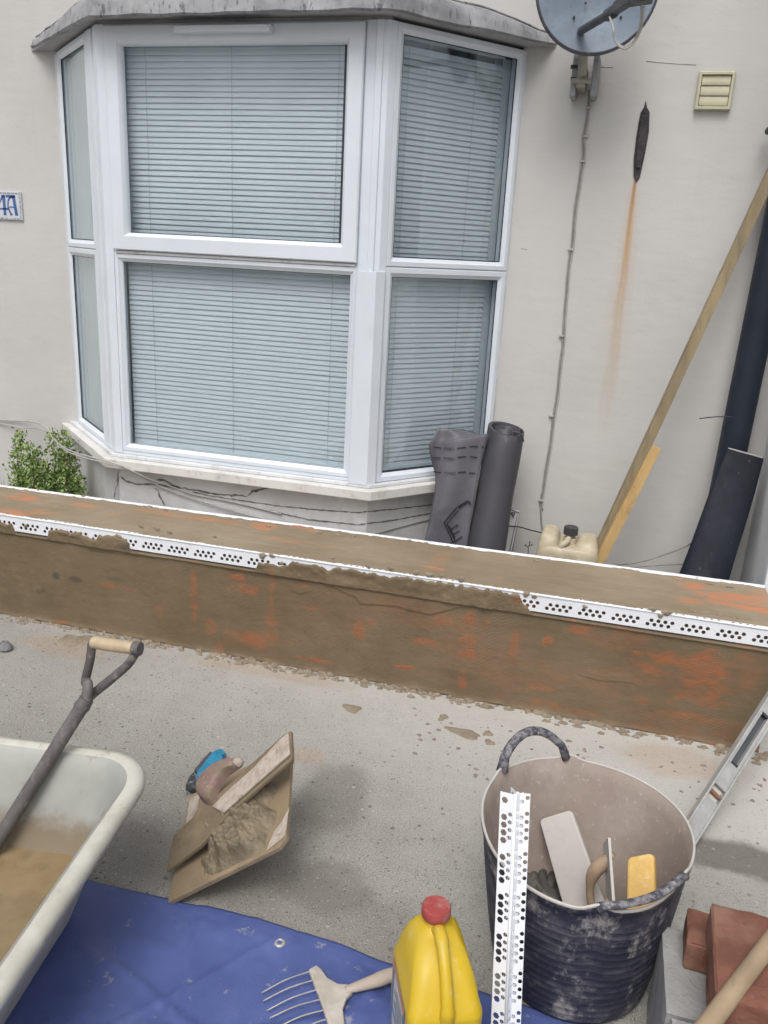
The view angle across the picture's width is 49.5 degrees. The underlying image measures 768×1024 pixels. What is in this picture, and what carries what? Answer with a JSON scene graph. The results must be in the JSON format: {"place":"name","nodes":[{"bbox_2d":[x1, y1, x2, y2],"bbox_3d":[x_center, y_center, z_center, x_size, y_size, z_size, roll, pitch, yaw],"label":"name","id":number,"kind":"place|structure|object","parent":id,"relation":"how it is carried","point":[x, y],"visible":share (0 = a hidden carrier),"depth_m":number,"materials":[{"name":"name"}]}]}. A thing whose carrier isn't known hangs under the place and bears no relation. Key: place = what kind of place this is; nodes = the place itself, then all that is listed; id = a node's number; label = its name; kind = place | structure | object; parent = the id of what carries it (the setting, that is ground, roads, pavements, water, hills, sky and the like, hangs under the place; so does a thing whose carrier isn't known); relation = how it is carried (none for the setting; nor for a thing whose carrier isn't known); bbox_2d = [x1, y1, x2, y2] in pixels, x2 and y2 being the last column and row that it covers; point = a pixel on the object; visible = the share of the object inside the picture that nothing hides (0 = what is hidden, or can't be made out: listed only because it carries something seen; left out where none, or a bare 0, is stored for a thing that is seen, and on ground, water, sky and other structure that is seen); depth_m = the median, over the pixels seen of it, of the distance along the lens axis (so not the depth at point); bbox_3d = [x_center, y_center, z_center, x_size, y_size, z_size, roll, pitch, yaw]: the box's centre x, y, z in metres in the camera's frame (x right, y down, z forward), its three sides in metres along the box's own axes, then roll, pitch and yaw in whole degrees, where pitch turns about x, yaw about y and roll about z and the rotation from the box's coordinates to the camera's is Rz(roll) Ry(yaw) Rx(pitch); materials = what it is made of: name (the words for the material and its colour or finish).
{"place":"outdoors","nodes":[
{"label":"outdoors","id":0,"kind":"place"},
{"bbox_2d":[0,614,767,1023],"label":"ground","id":1,"kind":"structure","parent":0,"point":[380,846],"depth_m":2.50,"materials":[{"name":"concrete"}]},
{"bbox_2d":[0,640,12,650],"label":"stone","id":2,"kind":"object","parent":1,"relation":"on","point":[6,646],"visible":1,"depth_m":3.10,"materials":[{"name":"grey stone"}]},
{"bbox_2d":[2,427,88,495],"bbox_3d":[-1.606,-0.107,3.957,0.562,0.671,0.300,7,18,14],"label":"leafy shrub","id":3,"kind":"object","parent":1,"relation":"on","point":[74,484],"visible":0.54,"depth_m":3.87,"materials":[{"name":"green plant"}]},
{"bbox_2d":[57,635,92,646],"bbox_3d":[-1.190,0.494,3.220,0.134,0.005,0.112,7,18,14],"label":"mortar splat","id":4,"kind":"object","parent":1,"relation":"on","point":[70,640],"visible":0.91,"depth_m":3.21,"materials":[{"name":"beige concrete"}]},
{"bbox_2d":[184,749,225,793],"bbox_3d":[-0.530,0.761,2.451,0.056,0.018,0.222,7,18,14],"label":"utility knife","id":5,"kind":"object","parent":1,"relation":"on","point":[209,759],"visible":0.79,"depth_m":2.46,"materials":[{"name":"teal plastic"}]},
{"bbox_2d":[4,879,574,1023],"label":"tarpaulin","id":6,"kind":"object","parent":1,"relation":"on","point":[117,955],"visible":0.7,"depth_m":1.78,"materials":[{"name":"plastic"}]},
{"bbox_2d":[0,736,144,1023],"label":"mixing bath","id":7,"kind":"object","parent":6,"relation":"on","point":[82,804],"visible":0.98,"depth_m":1.94,"materials":[{"name":"beige plastic"}]},
{"bbox_2d":[0,846,72,961],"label":"mortar slurry","id":8,"kind":"object","parent":7,"relation":"in","point":[29,878],"visible":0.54,"depth_m":1.86,"materials":[{"name":"liquid"}]},
{"bbox_2d":[0,637,143,850],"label":"shovel","id":9,"kind":"object","parent":7,"relation":"in","point":[83,703],"visible":1,"depth_m":1.94,"materials":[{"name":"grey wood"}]},
{"bbox_2d":[168,763,292,903],"bbox_3d":[-0.373,0.769,2.084,0.281,0.246,0.359,2,18,-5],"label":"hawk board","id":10,"kind":"object","parent":6,"relation":"on","point":[190,877],"visible":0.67,"depth_m":1.99,"materials":[{"name":"brown wood"}]},
{"bbox_2d":[201,781,277,874],"bbox_3d":[-0.375,0.765,2.081,0.276,0.239,0.360,2,18,-5],"label":"mortar heap","id":11,"kind":"object","parent":10,"relation":"on","point":[240,833],"visible":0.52,"depth_m":1.97,"materials":[{"name":"beige concrete"}]},
{"bbox_2d":[167,731,293,872],"bbox_3d":[-0.379,0.700,2.076,0.303,0.303,0.195,1,18,-8],"label":"wooden float","id":12,"kind":"object","parent":11,"relation":"on","point":[246,785],"visible":1,"depth_m":2.04,"materials":[{"name":"brown wood"}]},
{"bbox_2d":[262,966,392,1023],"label":"render scratcher","id":13,"kind":"object","parent":6,"relation":"on","point":[333,997],"visible":0.87,"depth_m":1.73,"materials":[{"name":"beige plastic"}]},
{"bbox_2d":[390,895,481,1023],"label":"yellow container","id":14,"kind":"object","parent":6,"relation":"on","point":[433,980],"visible":1,"depth_m":1.52,"materials":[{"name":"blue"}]},
{"bbox_2d":[491,791,523,1023],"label":"angle bead","id":15,"kind":"object","parent":6,"relation":"on","point":[509,886],"visible":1,"depth_m":1.57,"materials":[{"name":"white plastic"}]},
{"bbox_2d":[501,787,529,1023],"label":"angle bead","id":16,"kind":"object","parent":6,"relation":"on","point":[518,891],"visible":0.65,"depth_m":1.57,"materials":[{"name":"white plastic"}]},
{"bbox_2d":[342,704,361,713],"bbox_3d":[-0.113,0.670,2.842,0.072,0.005,0.054,7,18,14],"label":"mortar splat","id":17,"kind":"object","parent":1,"relation":"on","point":[353,709],"visible":1,"depth_m":2.84,"materials":[{"name":"beige concrete"}]},
{"bbox_2d":[0,0,767,581],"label":"house","id":18,"kind":"structure","parent":1,"relation":"on","point":[670,178],"depth_m":3.26,"materials":[{"name":"white paint"}]},
{"bbox_2d":[0,191,23,219],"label":"house number tile","id":19,"kind":"object","parent":18,"relation":"attached to","point":[11,206],"visible":1,"depth_m":3.86,"materials":[{"name":"ceramic"}]},
{"bbox_2d":[56,32,105,443],"bbox_3d":[-1.290,-1.136,3.629,0.060,1.613,0.485,-8,21,-32],"label":"window","id":20,"kind":"structure","parent":18,"relation":"in","point":[78,248],"depth_m":3.72,"materials":[{"name":"white plastic"}]},
{"bbox_2d":[70,49,102,427],"bbox_3d":[-1.260,-1.140,3.638,0.016,1.581,0.480,-8,21,-32],"label":"net curtain","id":21,"kind":"object","parent":18,"relation":"hanging from","point":[84,187],"visible":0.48,"depth_m":3.71,"materials":[{"name":"fabric"}]},
{"bbox_2d":[0,423,267,519],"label":"draped cable","id":22,"kind":"object","parent":18,"relation":"attached to","point":[139,475],"visible":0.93,"depth_m":3.50,"materials":[{"name":"black plastic"}]},
{"bbox_2d":[0,419,281,514],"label":"draped cable","id":23,"kind":"object","parent":18,"relation":"attached to","point":[140,474],"visible":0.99,"depth_m":3.50,"materials":[{"name":"black plastic"}]},
{"bbox_2d":[103,20,367,480],"bbox_3d":[-0.580,-0.954,3.171,1.009,1.613,0.111,7,18,14],"label":"window","id":24,"kind":"structure","parent":18,"relation":"in","point":[297,256],"depth_m":3.09,"materials":[{"name":"white plastic"}]},
{"bbox_2d":[124,45,349,467],"bbox_3d":[-0.564,-0.984,3.220,0.960,1.581,0.026,7,18,14],"label":"venetian blind","id":25,"kind":"object","parent":18,"relation":"attached to","point":[244,362],"visible":0.8,"depth_m":3.21,"materials":[{"name":"white plastic"}]},
{"bbox_2d":[372,519,428,533],"bbox_3d":[0.077,0.061,3.433,0.399,0.046,0.025,-7,20,-29],"label":"draped cable","id":26,"kind":"object","parent":18,"relation":"hanging from","point":[400,526],"visible":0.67,"depth_m":3.42,"materials":[{"name":"black plastic"}]},
{"bbox_2d":[383,35,504,470],"bbox_3d":[0.201,-0.947,3.231,0.500,1.581,0.026,-8,21,-32],"label":"venetian blind","id":27,"kind":"object","parent":18,"relation":"attached to","point":[447,148],"visible":0.72,"depth_m":3.21,"materials":[{"name":"white plastic"}]},
{"bbox_2d":[376,21,525,482],"bbox_3d":[0.234,-0.927,3.220,0.578,1.613,0.060,-8,21,-32],"label":"window","id":28,"kind":"structure","parent":18,"relation":"in","point":[398,267],"depth_m":3.18,"materials":[{"name":"white plastic"}]},
{"bbox_2d":[509,526,541,532],"bbox_3d":[0.603,0.078,3.547,0.211,0.060,0.037,-5,19,-23],"label":"black cable","id":29,"kind":"object","parent":18,"relation":"attached to","point":[525,528],"visible":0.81,"depth_m":3.53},
{"bbox_2d":[539,89,590,529],"bbox_3d":[0.719,-0.740,3.355,0.038,1.743,0.011,7,18,14],"label":"dish cable","id":30,"kind":"object","parent":18,"relation":"attached to","point":[571,248],"visible":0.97,"depth_m":3.31,"materials":[{"name":"grey plastic"}]},
{"bbox_2d":[536,0,657,100],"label":"satellite dish","id":31,"kind":"object","parent":18,"relation":"attached to","point":[581,30],"visible":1,"depth_m":2.82,"materials":[{"name":"paint"}]},
{"bbox_2d":[617,563,682,567],"bbox_3d":[1.066,0.207,3.301,0.284,0.098,0.036,17,23,38],"label":"loose cable","id":32,"kind":"object","parent":18,"relation":"attached to","point":[652,565],"visible":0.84,"depth_m":3.31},
{"bbox_2d":[616,543,690,565],"bbox_3d":[1.117,0.140,3.377,0.304,0.196,0.110,11,19,23],"label":"loose cable","id":33,"kind":"object","parent":18,"relation":"attached to","point":[654,557],"visible":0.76,"depth_m":3.42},
{"bbox_2d":[694,71,735,110],"bbox_3d":[1.185,-1.508,2.984,0.123,0.126,0.021,7,18,14],"label":"vent grille","id":34,"kind":"object","parent":18,"relation":"attached to","point":[714,91],"visible":1,"depth_m":2.98,"materials":[{"name":"beige plastic"}]},
{"bbox_2d":[699,127,767,492],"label":"downpipe","id":35,"kind":"object","parent":18,"relation":"attached to","point":[746,384],"visible":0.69,"depth_m":3.10,"materials":[{"name":"black plastic"}]},
{"bbox_2d":[0,485,767,752],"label":"wall","id":36,"kind":"structure","parent":1,"relation":"on","point":[684,656],"depth_m":2.97,"materials":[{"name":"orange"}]},
{"bbox_2d":[0,614,767,764],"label":"mortar droppings","id":37,"kind":"object","parent":1,"relation":"on","point":[720,747],"visible":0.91,"depth_m":2.98,"materials":[{"name":"beige concrete"}]},
{"bbox_2d":[438,714,447,720],"bbox_3d":[0.201,0.694,2.817,0.032,0.005,0.050,7,18,14],"label":"mortar splat","id":38,"kind":"object","parent":1,"relation":"on","point":[442,717],"visible":1,"depth_m":2.81,"materials":[{"name":"beige concrete"}]},
{"bbox_2d":[444,726,479,739],"bbox_3d":[0.259,0.721,2.743,0.123,0.005,0.057,16,22,36],"label":"mortar splat","id":39,"kind":"object","parent":1,"relation":"on","point":[468,734],"visible":1,"depth_m":2.73,"materials":[{"name":"beige concrete"}]},
{"bbox_2d":[425,421,523,550],"bbox_3d":[0.340,0.080,3.373,0.364,0.856,0.385,7,18,14],"label":"membrane roll","id":40,"kind":"object","parent":1,"relation":"on","point":[460,458],"visible":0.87,"depth_m":3.30,"materials":[{"name":"grey plastic"}]},
{"bbox_2d":[482,730,492,735],"bbox_3d":[0.339,0.726,2.739,0.038,0.005,0.032,-1,18,-13],"label":"mortar splat","id":41,"kind":"object","parent":1,"relation":"on","point":[487,733],"visible":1,"depth_m":2.73,"materials":[{"name":"beige concrete"}]},
{"bbox_2d":[485,739,494,744],"bbox_3d":[0.342,0.741,2.692,0.031,0.005,0.036,1,18,-6],"label":"mortar splat","id":42,"kind":"object","parent":1,"relation":"on","point":[488,741],"visible":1,"depth_m":2.68,"materials":[{"name":"beige concrete"}]},
{"bbox_2d":[505,509,519,551],"bbox_3d":[0.509,0.196,3.579,0.112,0.459,0.026,7,18,14],"label":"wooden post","id":43,"kind":"object","parent":1,"relation":"on","point":[514,517],"visible":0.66,"depth_m":3.53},
{"bbox_2d":[536,524,598,562],"bbox_3d":[0.727,0.289,3.365,0.239,0.502,0.200,7,18,14],"label":"jerrycan","id":44,"kind":"object","parent":1,"relation":"on","point":[569,543],"visible":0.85,"depth_m":3.25,"materials":[{"name":"plastic"}]},
{"bbox_2d":[481,726,695,1023],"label":"rubber tub","id":45,"kind":"object","parent":1,"relation":"on","point":[591,964],"visible":0.78,"depth_m":1.75,"materials":[{"name":"plastic"}]},
{"bbox_2d":[523,869,560,900],"bbox_3d":[0.374,0.896,1.985,0.104,0.066,0.162,7,18,14],"label":"work glove","id":46,"kind":"object","parent":45,"relation":"in","point":[541,881],"visible":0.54,"depth_m":1.97,"materials":[{"name":"fabric"}]},
{"bbox_2d":[541,811,604,905],"bbox_3d":[0.437,0.821,1.933,0.075,0.193,0.212,-3,19,-19],"label":"plastic float","id":47,"kind":"object","parent":45,"relation":"in","point":[568,854],"visible":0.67,"depth_m":1.94,"materials":[{"name":"white plastic"}]},
{"bbox_2d":[586,838,615,904],"bbox_3d":[0.470,0.800,1.795,0.053,0.206,0.172,2,17,-2],"label":"trowel","id":48,"kind":"object","parent":45,"relation":"in","point":[598,867],"visible":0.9,"depth_m":1.80,"materials":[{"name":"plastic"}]},
{"bbox_2d":[627,854,656,908],"bbox_3d":[0.540,0.778,1.745,0.061,0.115,0.100,5,18,7],"label":"sponge float","id":49,"kind":"object","parent":45,"relation":"in","point":[641,876],"visible":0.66,"depth_m":1.74,"materials":[{"name":"beige plastic"}]},
{"bbox_2d":[412,707,767,844],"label":"pebble scatter","id":50,"kind":"object","parent":1,"relation":"on","point":[584,750],"visible":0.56,"depth_m":2.62,"materials":[{"name":"brown stone"}]},
{"bbox_2d":[597,445,660,563],"bbox_3d":[0.854,0.161,3.244,0.413,0.848,0.035,-5,19,-25],"label":"timber batten","id":51,"kind":"object","parent":1,"relation":"on","point":[624,510],"visible":0.56,"depth_m":3.21,"materials":[{"name":"beige wood"}]},
{"bbox_2d":[647,927,706,1023],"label":"concrete block","id":52,"kind":"object","parent":1,"relation":"on","point":[677,990],"depth_m":1.58,"materials":[{"name":"grey concrete"}]},
{"bbox_2d":[683,908,708,974],"bbox_3d":[0.688,0.847,1.598,0.212,0.064,0.099,9,18,18],"label":"red brick","id":53,"kind":"object","parent":52,"relation":"on","point":[694,945],"visible":0.41,"depth_m":1.59,"materials":[{"name":"brick"}]},
{"bbox_2d":[597,167,767,547],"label":"timber batten","id":54,"kind":"object","parent":1,"relation":"on","point":[715,294],"visible":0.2,"depth_m":3.09,"materials":[{"name":"brown wood"}]},
{"bbox_2d":[679,448,763,579],"bbox_3d":[1.225,0.204,3.135,0.424,0.852,0.191,-8,21,-32],"label":"rubber sheet","id":55,"kind":"object","parent":1,"relation":"on","point":[714,544],"visible":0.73,"depth_m":3.13,"materials":[{"name":"black rubber"}]},
{"bbox_2d":[686,691,767,843],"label":"spirit level","id":56,"kind":"object","parent":1,"relation":"on","point":[716,791],"visible":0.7,"depth_m":2.35,"materials":[{"name":"metal"}]},
{"bbox_2d":[740,438,767,592],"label":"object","id":57,"kind":"structure","parent":1,"relation":"on","point":[755,568],"depth_m":3.20,"materials":[{"name":"white plastic"}]},
{"bbox_2d":[671,1018,692,1023],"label":"concrete block","id":58,"kind":"object","parent":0,"point":[674,1021],"depth_m":1.48,"materials":[{"name":"grey concrete"}]},
{"bbox_2d":[706,972,709,1006],"bbox_3d":[0.619,0.885,1.448,0.104,0.063,0.214,9,18,18],"label":"red brick","id":59,"kind":"object","parent":58,"relation":"on","point":[707,991],"visible":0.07,"depth_m":1.52,"materials":[{"name":"brick"}]},
{"bbox_2d":[706,904,767,1023],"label":"red brick","id":60,"kind":"object","parent":59,"relation":"on","point":[733,936],"visible":0.79,"depth_m":1.47,"materials":[{"name":"brick"}]},
{"bbox_2d":[694,928,767,1023],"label":"wooden pole","id":61,"kind":"object","parent":60,"relation":"on","point":[728,997],"visible":1,"depth_m":1.38,"materials":[{"name":"brown wood"}]}
]}

